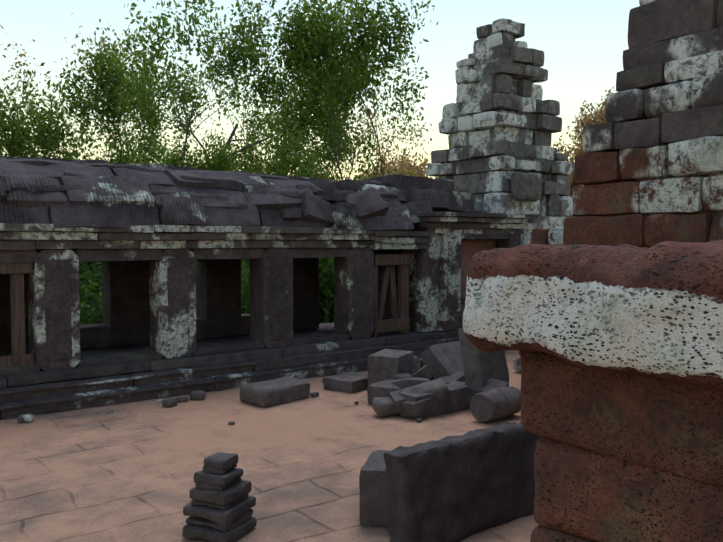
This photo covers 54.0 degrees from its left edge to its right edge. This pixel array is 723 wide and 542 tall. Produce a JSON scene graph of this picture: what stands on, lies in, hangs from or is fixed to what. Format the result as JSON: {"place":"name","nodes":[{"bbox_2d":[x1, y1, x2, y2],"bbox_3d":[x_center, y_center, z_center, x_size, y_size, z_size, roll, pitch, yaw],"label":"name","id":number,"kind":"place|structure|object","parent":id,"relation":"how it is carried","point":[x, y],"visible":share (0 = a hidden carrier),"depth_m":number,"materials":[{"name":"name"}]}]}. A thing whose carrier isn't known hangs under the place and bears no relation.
{"place":"outdoors","nodes":[
{"label":"outdoors","id":0,"kind":"place"},
{"bbox_2d":[0,350,538,541],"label":"terrace paving","id":1,"kind":"structure","parent":0,"point":[123,472],"depth_m":6.45,"materials":[{"name":"beige stone"}]},
{"bbox_2d":[0,323,397,418],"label":"stepped plinth","id":2,"kind":"structure","parent":1,"relation":"on","point":[40,392],"depth_m":9.35,"materials":[{"name":"grey stone"}]},
{"bbox_2d":[0,248,349,375],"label":"window frames","id":3,"kind":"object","parent":2,"relation":"on","point":[95,335],"visible":0.58,"depth_m":9.92,"materials":[{"name":"grey stone"}]},
{"bbox_2d":[0,247,373,370],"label":"pillars","id":4,"kind":"structure","parent":2,"relation":"on","point":[152,303],"depth_m":10.44,"materials":[{"name":"grey stone"}]},
{"bbox_2d":[0,223,377,249],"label":"cornice","id":5,"kind":"structure","parent":4,"relation":"on","point":[30,236],"depth_m":9.40,"materials":[{"name":"grey stone"}]},
{"bbox_2d":[0,156,413,240],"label":"gallery roof","id":6,"kind":"structure","parent":4,"relation":"on","point":[60,193],"depth_m":9.66,"materials":[{"name":"grey stone"}]},
{"bbox_2d":[0,254,410,368],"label":"timber shoring","id":7,"kind":"object","parent":2,"relation":"on","point":[399,322],"visible":0.85,"depth_m":11.62,"materials":[{"name":"brown wood"}]},
{"bbox_2d":[182,452,256,541],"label":"stacked stones","id":8,"kind":"object","parent":1,"relation":"on","point":[219,505],"visible":1,"depth_m":4.78,"materials":[{"name":"stone"}]},
{"bbox_2d":[17,327,516,526],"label":"fallen blocks","id":9,"kind":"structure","parent":1,"relation":"on","point":[463,370],"depth_m":8.59,"materials":[{"name":"stone"}]},
{"bbox_2d":[371,236,506,357],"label":"wall","id":10,"kind":"structure","parent":1,"relation":"on","point":[417,343],"depth_m":12.30,"materials":[{"name":"grey stone"}]},
{"bbox_2d":[331,174,481,230],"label":"bay roof","id":11,"kind":"structure","parent":10,"relation":"on","point":[415,194],"depth_m":12.41,"materials":[{"name":"stone"}]},
{"bbox_2d":[409,233,520,331],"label":"wall","id":12,"kind":"structure","parent":10,"relation":"on","point":[435,283],"depth_m":12.36,"materials":[{"name":"grey stone"}]},
{"bbox_2d":[369,211,537,248],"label":"cornice","id":13,"kind":"structure","parent":12,"relation":"on","point":[456,222],"depth_m":12.25,"materials":[{"name":"grey stone"}]},
{"bbox_2d":[461,239,495,298],"bbox_3d":[1.997,-0.066,13.329,1.263,1.162,0.245,-2,3,-37],"label":"niche panel","id":14,"kind":"object","parent":12,"relation":"in","point":[470,248],"visible":0.15,"depth_m":13.16,"materials":[{"name":"brown stone"}]},
{"bbox_2d":[383,421,539,541],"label":"standing slab","id":15,"kind":"object","parent":1,"relation":"on","point":[457,488],"depth_m":4.77,"materials":[{"name":"stone"}]},
{"bbox_2d":[470,386,520,421],"bbox_3d":[1.538,1.500,8.017,0.620,0.360,0.360,-2,3,-43],"label":"drum","id":16,"kind":"object","parent":1,"relation":"on","point":[497,403],"visible":0.96,"depth_m":7.85,"materials":[{"name":"stone"}]},
{"bbox_2d":[425,18,574,244],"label":"corner tower","id":17,"kind":"structure","parent":1,"relation":"on","point":[500,123],"depth_m":14.48,"materials":[{"name":"stone"}]},
{"bbox_2d":[513,227,649,370],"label":"plinth","id":18,"kind":"structure","parent":1,"relation":"on","point":[549,236],"depth_m":10.53,"materials":[{"name":"stone"}]},
{"bbox_2d":[563,136,722,247],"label":"laterite tier","id":19,"kind":"object","parent":18,"relation":"on","point":[645,197],"visible":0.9,"depth_m":6.35,"materials":[{"name":"red stone"}]},
{"bbox_2d":[583,0,722,152],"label":"sandstone tier","id":20,"kind":"object","parent":19,"relation":"on","point":[669,83],"visible":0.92,"depth_m":6.40,"materials":[{"name":"grey stone"}]},
{"bbox_2d":[0,0,639,179],"label":"sky","id":21,"kind":"structure","parent":0,"point":[583,43],"materials":[{"name":"white"}]},
{"bbox_2d":[520,351,722,541],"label":"laterite wall","id":22,"kind":"structure","parent":0,"point":[622,457],"depth_m":2.26,"materials":[{"name":"brown stone"}]},
{"bbox_2d":[463,240,722,389],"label":"laterite block","id":23,"kind":"object","parent":22,"relation":"on","point":[655,311],"visible":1,"depth_m":2.10,"materials":[{"name":"white stone"}]},
{"label":"ground","id":24,"kind":"structure","parent":0,"visible":0},
{"bbox_2d":[9,146,61,158],"bbox_3d":[-6.420,4.265,23.545,13.716,15.555,10.303,-2,3,-37],"label":"tree","id":25,"kind":"object","parent":24,"relation":"on","point":[29,151],"depth_m":19.30,"materials":[{"name":"green plant"}]},
{"bbox_2d":[0,13,165,161],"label":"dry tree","id":26,"kind":"object","parent":24,"relation":"on","point":[32,80],"visible":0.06,"depth_m":38.23,"materials":[{"name":"green plant"}]},
{"bbox_2d":[79,261,101,300],"bbox_3d":[-10.182,4.927,17.005,7.782,14.762,10.567,1,3,14],"label":"tree","id":27,"kind":"object","parent":24,"relation":"on","point":[85,271],"visible":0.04,"depth_m":17.44,"materials":[{"name":"green plant"}]},
{"bbox_2d":[79,261,102,318],"bbox_3d":[-9.786,4.598,20.134,10.158,15.175,10.771,-2,3,-37],"label":"tree","id":28,"kind":"object","parent":24,"relation":"on","point":[96,279],"visible":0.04,"depth_m":17.46,"materials":[{"name":"green plant"}]},
{"bbox_2d":[80,261,102,324],"bbox_3d":[-6.479,4.860,17.821,13.310,14.847,8.033,-2,3,-37],"label":"bush","id":29,"kind":"object","parent":24,"relation":"on","point":[82,322],"depth_m":15.87,"materials":[{"name":"green plant"}]},
{"bbox_2d":[79,259,249,324],"bbox_3d":[-4.201,4.750,19.326,7.818,14.917,11.440,1,3,29],"label":"bush","id":30,"kind":"object","parent":24,"relation":"on","point":[94,310],"visible":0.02,"depth_m":15.83,"materials":[{"name":"green plant"}]},
{"bbox_2d":[89,125,257,170],"bbox_3d":[-9.515,3.615,22.788,13.083,16.907,10.170,-2,3,-37],"label":"green tree wood","id":31,"kind":"object","parent":24,"relation":"on","point":[220,161],"visible":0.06,"depth_m":24.83,"materials":[{"name":"green plant"}]},
{"bbox_2d":[0,0,438,180],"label":"trees","id":32,"kind":"object","parent":24,"relation":"on","point":[331,86],"visible":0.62,"depth_m":24.39,"materials":[{"name":"green plant"}]},
{"bbox_2d":[197,110,332,259],"bbox_3d":[-5.035,2.374,30.190,11.040,18.688,10.230,-2,3,-37],"label":"green tree wood","id":33,"kind":"object","parent":24,"relation":"on","point":[257,168],"visible":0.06,"depth_m":29.71,"materials":[{"name":"green plant"}]},
{"bbox_2d":[196,257,333,323],"bbox_3d":[-1.288,4.894,19.626,10.834,14.626,10.882,-2,3,-37],"label":"bush","id":34,"kind":"object","parent":24,"relation":"on","point":[326,290],"visible":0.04,"depth_m":17.54,"materials":[{"name":"green plant"}]},
{"bbox_2d":[222,17,436,180],"bbox_3d":[-1.933,-0.728,39.133,18.061,24.216,11.370,0,3,0],"label":"tree","id":35,"kind":"object","parent":24,"relation":"on","point":[381,129],"visible":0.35,"depth_m":39.04,"materials":[{"name":"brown plant"}]},
{"bbox_2d":[333,168,369,179],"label":"tree wood","id":36,"kind":"object","parent":24,"relation":"on","point":[362,170],"depth_m":68.61,"materials":[{"name":"green plant"}]},
{"bbox_2d":[357,147,432,178],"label":"tree","id":37,"kind":"object","parent":24,"relation":"on","point":[422,165],"visible":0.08,"depth_m":53.13,"materials":[{"name":"brown plant"}]},
{"bbox_2d":[551,86,613,216],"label":"tree","id":38,"kind":"object","parent":24,"relation":"on","point":[586,119],"visible":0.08,"depth_m":46.28,"materials":[{"name":"brown plant"}]}
]}

